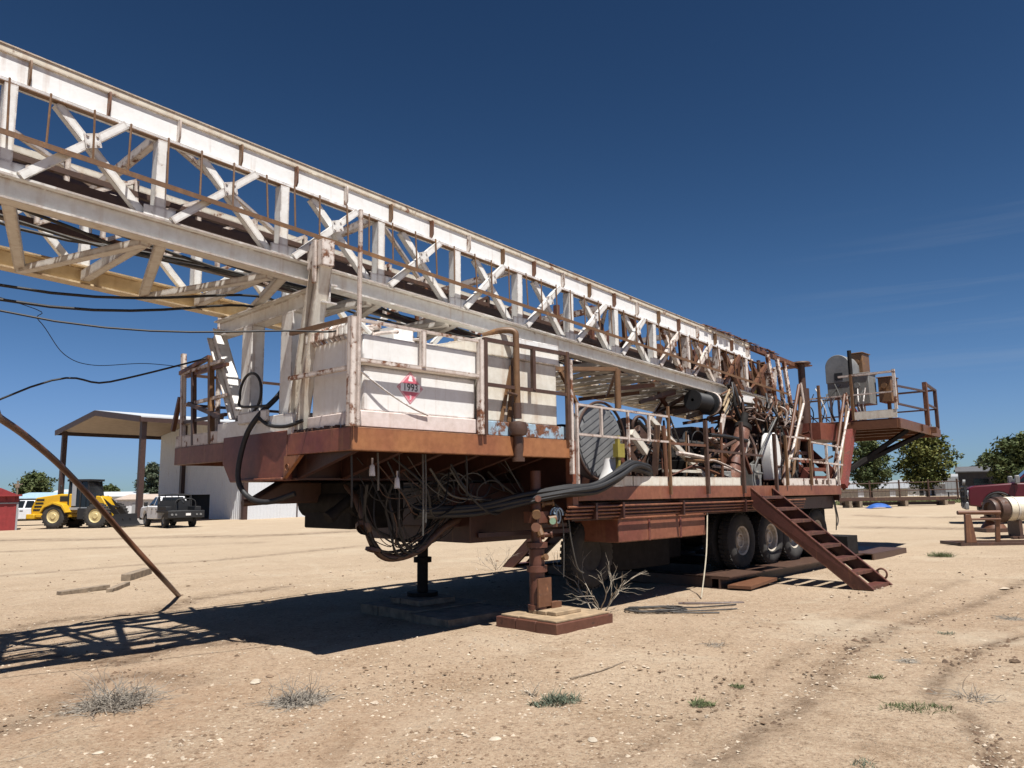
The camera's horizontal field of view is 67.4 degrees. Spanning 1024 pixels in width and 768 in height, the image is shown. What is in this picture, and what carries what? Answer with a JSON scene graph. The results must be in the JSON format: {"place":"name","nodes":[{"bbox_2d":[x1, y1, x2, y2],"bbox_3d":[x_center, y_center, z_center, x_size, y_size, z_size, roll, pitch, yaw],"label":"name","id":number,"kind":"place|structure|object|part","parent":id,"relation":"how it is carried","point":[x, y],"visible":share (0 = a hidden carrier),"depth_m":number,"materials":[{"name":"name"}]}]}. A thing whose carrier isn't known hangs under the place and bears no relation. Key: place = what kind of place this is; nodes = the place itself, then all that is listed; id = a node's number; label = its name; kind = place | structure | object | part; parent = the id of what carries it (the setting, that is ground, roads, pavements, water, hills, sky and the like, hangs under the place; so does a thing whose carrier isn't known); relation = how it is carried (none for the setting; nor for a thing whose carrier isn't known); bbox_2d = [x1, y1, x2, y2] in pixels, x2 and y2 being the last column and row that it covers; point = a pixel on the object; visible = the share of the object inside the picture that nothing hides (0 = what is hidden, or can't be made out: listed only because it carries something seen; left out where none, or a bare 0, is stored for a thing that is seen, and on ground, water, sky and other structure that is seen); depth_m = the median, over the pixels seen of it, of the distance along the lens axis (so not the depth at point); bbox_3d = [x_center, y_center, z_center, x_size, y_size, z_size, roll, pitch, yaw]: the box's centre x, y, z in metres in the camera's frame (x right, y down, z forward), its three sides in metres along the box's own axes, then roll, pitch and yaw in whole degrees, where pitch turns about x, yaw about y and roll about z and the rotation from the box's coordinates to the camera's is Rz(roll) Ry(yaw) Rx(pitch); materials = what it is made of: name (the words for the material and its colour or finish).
{"place":"outdoors","nodes":[
{"label":"outdoors","id":0,"kind":"place"},
{"bbox_2d":[0,496,1023,767],"bbox_3d":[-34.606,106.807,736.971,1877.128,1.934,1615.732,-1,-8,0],"label":"ground","id":1,"kind":"structure","parent":0,"point":[848,724],"depth_m":8.30,"materials":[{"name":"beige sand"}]},
{"bbox_2d":[0,488,22,530],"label":"barn","id":2,"kind":"structure","parent":1,"relation":"on","point":[9,503],"depth_m":49.98,"materials":[{"name":"red wood"}]},
{"bbox_2d":[13,481,22,493],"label":"utility pole","id":3,"kind":"object","parent":1,"relation":"on","point":[17,485],"visible":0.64,"depth_m":79.30,"materials":[{"name":"beige wood"}]},
{"bbox_2d":[17,500,40,520],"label":"pickup truck","id":4,"kind":"object","parent":1,"relation":"on","point":[24,507],"visible":0.05,"depth_m":58.44,"materials":[{"name":"paint"}]},
{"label":"window","id":5,"kind":"part","parent":4,"relation":"part of","materials":[{"name":"black glass"}]},
{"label":"window","id":6,"kind":"part","parent":4,"relation":"part of","materials":[{"name":"black glass"}]},
{"bbox_2d":[8,469,58,493],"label":"tree","id":7,"kind":"object","parent":1,"relation":"on","point":[33,482],"visible":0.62,"depth_m":108.10,"materials":[{"name":"green plant"}]},
{"bbox_2d":[12,746,56,760],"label":"twig","id":8,"kind":"object","parent":1,"relation":"on","point":[32,755],"visible":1,"depth_m":5.39,"materials":[{"name":"beige wood"}]},
{"bbox_2d":[19,492,67,520],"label":"shelter","id":9,"kind":"object","parent":1,"relation":"on","point":[30,496],"visible":0.11,"depth_m":75.49,"materials":[{"name":"white metal"}]},
{"bbox_2d":[21,725,72,741],"bbox_3d":[-3.557,2.700,5.926,0.060,0.021,0.448,-4,-9,23],"label":"twig","id":10,"kind":"object","parent":1,"relation":"on","point":[47,734],"visible":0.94,"depth_m":5.88,"materials":[{"name":"beige wood"}]},
{"bbox_2d":[56,584,109,594],"bbox_3d":[-8.520,4.102,15.290,0.160,0.109,1.044,-4,-9,25],"label":"timber offcut","id":11,"kind":"object","parent":1,"relation":"on","point":[86,589],"visible":0.84,"depth_m":15.22,"materials":[{"name":"beige wood"}]},
{"bbox_2d":[26,479,143,528],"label":"wheel loader","id":12,"kind":"object","parent":1,"relation":"on","point":[74,507],"visible":0.88,"depth_m":50.74,"materials":[{"name":"yellow paint"}]},
{"bbox_2d":[0,411,181,596],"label":"bowed pipe","id":13,"kind":"object","parent":1,"relation":"on","point":[55,461],"visible":0.95,"depth_m":10.87,"materials":[{"name":"brown metal"}]},
{"bbox_2d":[92,750,103,754],"bbox_3d":[-2.928,2.610,5.432,0.069,0.023,0.062,-1,-8,6],"label":"rock","id":14,"kind":"object","parent":1,"relation":"on","point":[98,752],"visible":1,"depth_m":5.42,"materials":[{"name":"beige stone"}]},
{"bbox_2d":[44,663,181,728],"bbox_3d":[-3.406,2.621,6.693,1.104,0.383,1.198,6,-10,-39],"label":"tumbleweed","id":15,"kind":"object","parent":1,"relation":"on","point":[113,703],"visible":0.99,"depth_m":6.60,"materials":[{"name":"grey plant"}]},
{"bbox_2d":[103,483,122,491],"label":"tree","id":16,"kind":"object","parent":1,"relation":"on","point":[110,487],"visible":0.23,"depth_m":118.57,"materials":[{"name":"green plant"}]},
{"bbox_2d":[106,582,129,592],"bbox_3d":[-8.057,4.156,15.730,0.120,0.092,1.155,1,-8,-10],"label":"timber offcut","id":17,"kind":"object","parent":1,"relation":"on","point":[118,587],"visible":1,"depth_m":15.57,"materials":[{"name":"beige wood"}]},
{"bbox_2d":[104,491,149,501],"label":"building","id":18,"kind":"structure","parent":1,"relation":"on","point":[114,495],"depth_m":92.28,"materials":[{"name":"white metal"}]},
{"bbox_2d":[114,494,157,513],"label":"building","id":19,"kind":"structure","parent":1,"relation":"on","point":[129,501],"depth_m":83.10,"materials":[{"name":"white metal"}]},
{"bbox_2d":[121,568,151,580],"bbox_3d":[-8.721,4.427,17.868,0.200,0.174,1.452,0,-8,-7],"label":"timber offcut","id":20,"kind":"object","parent":1,"relation":"on","point":[135,574],"visible":0.91,"depth_m":17.58,"materials":[{"name":"beige wood"}]},
{"bbox_2d":[132,462,159,493],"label":"tree","id":21,"kind":"object","parent":1,"relation":"on","point":[151,482],"visible":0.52,"depth_m":93.77,"materials":[{"name":"green plant"}]},
{"bbox_2d":[145,719,161,724],"bbox_3d":[-2.855,2.706,6.133,0.123,0.041,0.084,1,-8,-12],"label":"rock","id":22,"kind":"object","parent":1,"relation":"on","point":[154,721],"visible":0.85,"depth_m":6.11,"materials":[{"name":"beige stone"}]},
{"bbox_2d":[139,494,204,527],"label":"pickup truck","id":23,"kind":"object","parent":1,"relation":"on","point":[164,509],"visible":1,"depth_m":48.28,"materials":[{"name":"paint"}]},
{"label":"window","id":24,"kind":"part","parent":23,"relation":"part of","materials":[{"name":"black glass"}]},
{"bbox_2d":[55,410,304,523],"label":"metal building","id":25,"kind":"structure","parent":1,"relation":"on","point":[214,492],"depth_m":64.31,"materials":[{"name":"metal"}]},
{"bbox_2d":[186,494,209,518],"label":"doorway","id":26,"kind":"structure","parent":25,"relation":"in","point":[203,501],"depth_m":66.34,"materials":[{"name":"black"}]},
{"bbox_2d":[250,679,260,683],"bbox_3d":[-2.477,2.877,7.412,0.102,0.046,0.136,1,-8,-9],"label":"rock","id":27,"kind":"object","parent":1,"relation":"on","point":[255,681],"visible":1,"depth_m":7.38,"materials":[{"name":"beige stone"}]},
{"bbox_2d":[244,669,346,713],"bbox_3d":[-1.847,2.636,6.717,0.816,0.281,0.790,6,-11,-41],"label":"tumbleweed","id":28,"kind":"object","parent":1,"relation":"on","point":[302,699],"visible":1,"depth_m":6.65,"materials":[{"name":"grey plant"}]},
{"bbox_2d":[361,594,485,619],"bbox_3d":[-1.359,3.384,11.798,1.292,0.230,1.428,-8,-11,43],"label":"timber pad","id":29,"kind":"object","parent":1,"relation":"on","point":[399,607],"visible":0.82,"depth_m":11.49,"materials":[{"name":"brown wood"}]},
{"bbox_2d":[408,603,519,627],"bbox_3d":[-0.676,3.309,10.997,0.892,0.120,1.406,-8,-11,43],"label":"timber mat","id":30,"kind":"object","parent":1,"relation":"on","point":[450,617],"visible":0.88,"depth_m":10.73,"materials":[{"name":"brown wood"}]},
{"bbox_2d":[489,736,500,740],"bbox_3d":[-0.122,2.553,5.519,0.097,0.030,0.065,3,-9,-22],"label":"rock","id":31,"kind":"object","parent":1,"relation":"on","point":[494,738],"visible":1,"depth_m":5.50,"materials":[{"name":"beige stone"}]},
{"bbox_2d":[471,544,522,570],"bbox_3d":[-0.268,3.966,17.651,1.152,0.611,0.957,-6,-10,32],"label":"dead bush","id":32,"kind":"object","parent":1,"relation":"on","point":[491,561],"visible":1,"depth_m":17.53,"materials":[{"name":"beige plant"}]},
{"bbox_2d":[0,546,1023,767],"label":"dirt clods","id":33,"kind":"object","parent":1,"relation":"on","point":[1012,660],"visible":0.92,"depth_m":6.44,"materials":[{"name":"soil"}]},
{"bbox_2d":[518,678,541,696],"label":"dry grass","id":34,"kind":"structure","parent":1,"relation":"on","point":[532,694],"depth_m":6.72,"materials":[{"name":"beige plant"}]},
{"bbox_2d":[48,617,1022,767],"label":"track debris","id":35,"kind":"object","parent":1,"relation":"on","point":[989,758],"visible":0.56,"depth_m":7.70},
{"bbox_2d":[503,525,568,567],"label":"stairs","id":36,"kind":"structure","parent":1,"relation":"on","point":[513,561],"depth_m":17.96,"materials":[{"name":"brown metal"}]},
{"bbox_2d":[526,699,547,707],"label":"weed tuft","id":37,"kind":"object","parent":1,"relation":"on","point":[536,703],"visible":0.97,"depth_m":6.38,"materials":[{"name":"green plant"}]},
{"bbox_2d":[496,605,612,634],"bbox_3d":[0.576,3.116,10.255,1.072,0.230,1.176,-8,-11,43],"label":"timber pad","id":38,"kind":"object","parent":1,"relation":"on","point":[560,620],"visible":0.88,"depth_m":9.95,"materials":[{"name":"brown wood"}]},
{"bbox_2d":[540,685,585,706],"bbox_3d":[0.431,2.636,6.482,0.411,0.086,0.573,-1,-8,0],"label":"weed tuft","id":39,"kind":"object","parent":1,"relation":"on","point":[563,699],"visible":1,"depth_m":6.47,"materials":[{"name":"green plant"}]},
{"bbox_2d":[588,737,597,742],"bbox_3d":[0.570,2.524,5.443,0.072,0.032,0.094,0,-8,-7],"label":"rock","id":40,"kind":"object","parent":1,"relation":"on","point":[592,739],"visible":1,"depth_m":5.42,"materials":[{"name":"beige stone"}]},
{"bbox_2d":[570,662,622,678],"bbox_3d":[0.861,2.825,7.579,0.054,0.021,0.871,-8,-11,43],"label":"twig","id":41,"kind":"object","parent":1,"relation":"on","point":[596,671],"visible":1,"depth_m":7.51,"materials":[{"name":"beige wood"}]},
{"bbox_2d":[548,552,652,610],"bbox_3d":[1.246,2.895,11.243,1.539,0.898,1.412,-1,-8,0],"label":"dead bush","id":42,"kind":"object","parent":1,"relation":"on","point":[606,591],"visible":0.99,"depth_m":11.19,"materials":[{"name":"beige plant"}]},
{"bbox_2d":[624,604,737,612],"bbox_3d":[2.512,3.279,11.247,1.762,0.053,0.760,-1,-8,0],"label":"wire rope coil","id":43,"kind":"object","parent":1,"relation":"on","point":[676,609],"visible":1,"depth_m":11.14,"materials":[{"name":"grey metal"}]},
{"bbox_2d":[687,697,717,707],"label":"weed tuft","id":44,"kind":"object","parent":1,"relation":"on","point":[699,702],"visible":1,"depth_m":6.27,"materials":[{"name":"green plant"}]},
{"bbox_2d":[678,601,743,603],"bbox_3d":[3.071,3.375,11.830,1.000,0.050,0.081,-1,-8,5],"label":"steel rod","id":45,"kind":"object","parent":1,"relation":"on","point":[729,602],"visible":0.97,"depth_m":11.80,"materials":[{"name":"metal"}]},
{"bbox_2d":[699,636,726,647],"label":"dry grass","id":46,"kind":"structure","parent":1,"relation":"on","point":[712,643],"depth_m":8.61,"materials":[{"name":"beige plant"}]},
{"bbox_2d":[545,534,906,589],"bbox_3d":[5.257,3.865,17.813,5.020,0.660,8.830,-8,-11,43],"label":"steel skid","id":47,"kind":"object","parent":1,"relation":"on","point":[753,575],"visible":0.46,"depth_m":14.97,"materials":[{"name":"brown metal"}]},
{"bbox_2d":[0,40,940,610],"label":"drilling rig","id":48,"kind":"object","parent":47,"relation":"on","point":[402,434],"visible":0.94,"depth_m":10.23,"materials":[{"name":"metal"}]},
{"bbox_2d":[0,297,188,367],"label":"overhead cable","id":49,"kind":"object","parent":48,"relation":"attached to","point":[84,363],"visible":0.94,"depth_m":10.18,"materials":[{"name":"black rubber"}]},
{"bbox_2d":[0,358,205,399],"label":"overhead cable","id":50,"kind":"object","parent":48,"relation":"attached to","point":[29,387],"visible":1,"depth_m":10.09,"materials":[{"name":"black rubber"}]},
{"bbox_2d":[0,298,254,311],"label":"overhead cable","id":51,"kind":"object","parent":48,"relation":"attached to","point":[113,310],"visible":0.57,"depth_m":8.64,"materials":[{"name":"black rubber"}]},
{"bbox_2d":[0,284,273,300],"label":"overhead cable","id":52,"kind":"object","parent":48,"relation":"attached to","point":[112,297],"visible":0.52,"depth_m":8.63,"materials":[{"name":"black rubber"}]},
{"bbox_2d":[0,310,335,332],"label":"overhead cable","id":53,"kind":"object","parent":48,"relation":"attached to","point":[51,320],"visible":1,"depth_m":7.63,"materials":[{"name":"black rubber"}]},
{"bbox_2d":[235,372,303,504],"bbox_3d":[-2.926,0.602,9.545,1.512,1.773,0.651,-6,-10,33],"label":"black hose","id":54,"kind":"object","parent":48,"relation":"hanging from","point":[250,427],"visible":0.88,"depth_m":9.42,"materials":[{"name":"black rubber"}]},
{"bbox_2d":[701,513,707,597],"bbox_3d":[3.206,2.805,12.739,0.049,1.353,0.817,-4,-9,25],"label":"hanging rope","id":55,"kind":"object","parent":48,"relation":"hanging from","point":[705,555],"visible":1,"depth_m":12.72,"materials":[{"name":"beige fabric"}]},
{"bbox_2d":[729,681,746,688],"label":"weed tuft","id":56,"kind":"object","parent":1,"relation":"on","point":[737,686],"visible":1,"depth_m":6.80,"materials":[{"name":"green plant"}]},
{"bbox_2d":[751,487,892,590],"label":"stairs","id":57,"kind":"structure","parent":1,"relation":"on","point":[799,527],"depth_m":13.73,"materials":[{"name":"brown metal"}]},
{"bbox_2d":[850,756,876,767],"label":"weed tuft","id":58,"kind":"object","parent":1,"relation":"on","point":[863,764],"visible":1,"depth_m":4.83,"materials":[{"name":"beige plant"}]},
{"bbox_2d":[849,440,899,496],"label":"tree","id":59,"kind":"object","parent":1,"relation":"on","point":[871,472],"visible":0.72,"depth_m":63.02,"materials":[{"name":"green plant"}]},
{"bbox_2d":[841,480,909,497],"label":"building","id":60,"kind":"structure","parent":1,"relation":"on","point":[894,486],"depth_m":84.22,"materials":[{"name":"grey metal"}]},
{"bbox_2d":[858,490,863,496],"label":"door","id":61,"kind":"structure","parent":60,"relation":"in","point":[860,494],"depth_m":84.46,"materials":[{"name":"white metal"}]},
{"bbox_2d":[890,490,895,496],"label":"door","id":62,"kind":"structure","parent":60,"relation":"in","point":[892,493],"depth_m":83.23,"materials":[{"name":"white metal"}]},
{"bbox_2d":[868,673,885,679],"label":"weed tuft","id":63,"kind":"object","parent":1,"relation":"on","point":[875,677],"visible":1,"depth_m":6.99,"materials":[{"name":"plant"}]},
{"bbox_2d":[867,503,891,507],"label":"tarp","id":64,"kind":"object","parent":1,"relation":"on","point":[875,505],"visible":0.96,"depth_m":49.09,"materials":[{"name":"blue plastic"}]},
{"bbox_2d":[877,699,915,711],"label":"weed tuft","id":65,"kind":"object","parent":1,"relation":"on","point":[892,704],"visible":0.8,"depth_m":6.02,"materials":[{"name":"green plant"}]},
{"bbox_2d":[838,496,956,507],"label":"pipe stack","id":66,"kind":"object","parent":1,"relation":"on","point":[856,502],"visible":0.79,"depth_m":51.43,"materials":[{"name":"brown metal"}]},
{"bbox_2d":[840,479,960,502],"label":"pipe fence","id":67,"kind":"object","parent":1,"relation":"on","point":[928,489],"visible":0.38,"depth_m":58.23,"materials":[{"name":"metal"}]},
{"bbox_2d":[887,657,920,663],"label":"dry grass","id":68,"kind":"structure","parent":1,"relation":"on","point":[902,660],"depth_m":7.62,"materials":[{"name":"grey plant"}]},
{"bbox_2d":[898,479,933,495],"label":"building","id":69,"kind":"structure","parent":1,"relation":"on","point":[921,493],"depth_m":83.28,"materials":[{"name":"white metal"}]},
{"bbox_2d":[893,700,942,714],"bbox_3d":[3.133,2.501,5.957,0.359,0.072,0.400,-1,-8,0],"label":"weed tuft","id":70,"kind":"object","parent":1,"relation":"on","point":[913,707],"visible":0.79,"depth_m":5.95,"materials":[{"name":"plant"}]},
{"bbox_2d":[890,424,964,496],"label":"tree","id":71,"kind":"object","parent":1,"relation":"on","point":[922,461],"visible":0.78,"depth_m":61.93,"materials":[{"name":"green plant"}]},
{"bbox_2d":[910,701,955,713],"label":"weed tuft","id":72,"kind":"object","parent":1,"relation":"on","point":[941,706],"visible":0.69,"depth_m":5.96,"materials":[{"name":"plant"}]},
{"bbox_2d":[927,550,956,556],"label":"weed tuft","id":73,"kind":"object","parent":1,"relation":"on","point":[942,554],"visible":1,"depth_m":17.95,"materials":[{"name":"green plant"}]},
{"bbox_2d":[937,631,954,635],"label":"weed tuft","id":74,"kind":"object","parent":1,"relation":"on","point":[947,633],"visible":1,"depth_m":8.90,"materials":[{"name":"beige plant"}]},
{"bbox_2d":[933,474,959,495],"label":"gabled shed","id":75,"kind":"structure","parent":1,"relation":"on","point":[943,492],"depth_m":79.65,"materials":[{"name":"grey metal"}]},
{"bbox_2d":[945,476,958,494],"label":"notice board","id":76,"kind":"object","parent":1,"relation":"on","point":[952,484],"visible":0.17,"depth_m":65.34,"materials":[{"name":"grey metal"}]},
{"bbox_2d":[918,677,1007,707],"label":"dry grass","id":77,"kind":"structure","parent":1,"relation":"on","point":[978,696],"depth_m":6.23,"materials":[{"name":"plant"}]},
{"bbox_2d":[972,453,988,465],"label":"tree","id":78,"kind":"object","parent":1,"relation":"on","point":[979,459],"visible":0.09,"depth_m":104.10,"materials":[{"name":"green plant"}]},
{"bbox_2d":[940,510,1023,545],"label":"pipe stand","id":79,"kind":"object","parent":1,"relation":"on","point":[970,536],"visible":1,"depth_m":20.57,"materials":[{"name":"brown metal"}]},
{"bbox_2d":[955,466,1011,499],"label":"house","id":80,"kind":"structure","parent":1,"relation":"on","point":[973,475],"depth_m":58.70,"materials":[{"name":"grey"}]},
{"bbox_2d":[973,479,988,485],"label":"window","id":81,"kind":"structure","parent":80,"relation":"in","point":[976,481],"depth_m":58.30,"materials":[{"name":"black glass"}]},
{"bbox_2d":[960,470,1023,509],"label":"pickup truck","id":82,"kind":"object","parent":1,"relation":"on","point":[977,495],"visible":0.59,"depth_m":29.83,"materials":[{"name":"paint"}]},
{"bbox_2d":[978,431,1023,483],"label":"tree","id":83,"kind":"object","parent":1,"relation":"on","point":[1009,457],"visible":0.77,"depth_m":49.31,"materials":[{"name":"green plant"}]},
{"bbox_2d":[982,496,1023,538],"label":"white vessel","id":84,"kind":"object","parent":1,"relation":"on","point":[1011,508],"visible":0.89,"depth_m":22.59,"materials":[{"name":"white metal"}]},
{"bbox_2d":[993,613,1023,620],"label":"dry grass","id":85,"kind":"structure","parent":1,"relation":"on","point":[1016,618],"depth_m":9.86,"materials":[{"name":"beige plant"}]},
{"bbox_2d":[0,0,1023,493],"label":"sky","id":86,"kind":"structure","parent":0,"point":[813,181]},
{"bbox_2d":[833,498,987,505],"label":"grass","id":87,"kind":"structure","parent":0,"point":[837,502],"depth_m":58.12,"materials":[{"name":"plant"}]},
{"bbox_2d":[974,502,1007,532],"bbox_3d":[16.119,4.466,25.763,1.100,0.990,1.000,-1,-8,0],"label":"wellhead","id":88,"kind":"object","parent":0,"point":[987,526],"visible":0.23,"depth_m":25.48,"materials":[{"name":"brown metal"}]}
]}

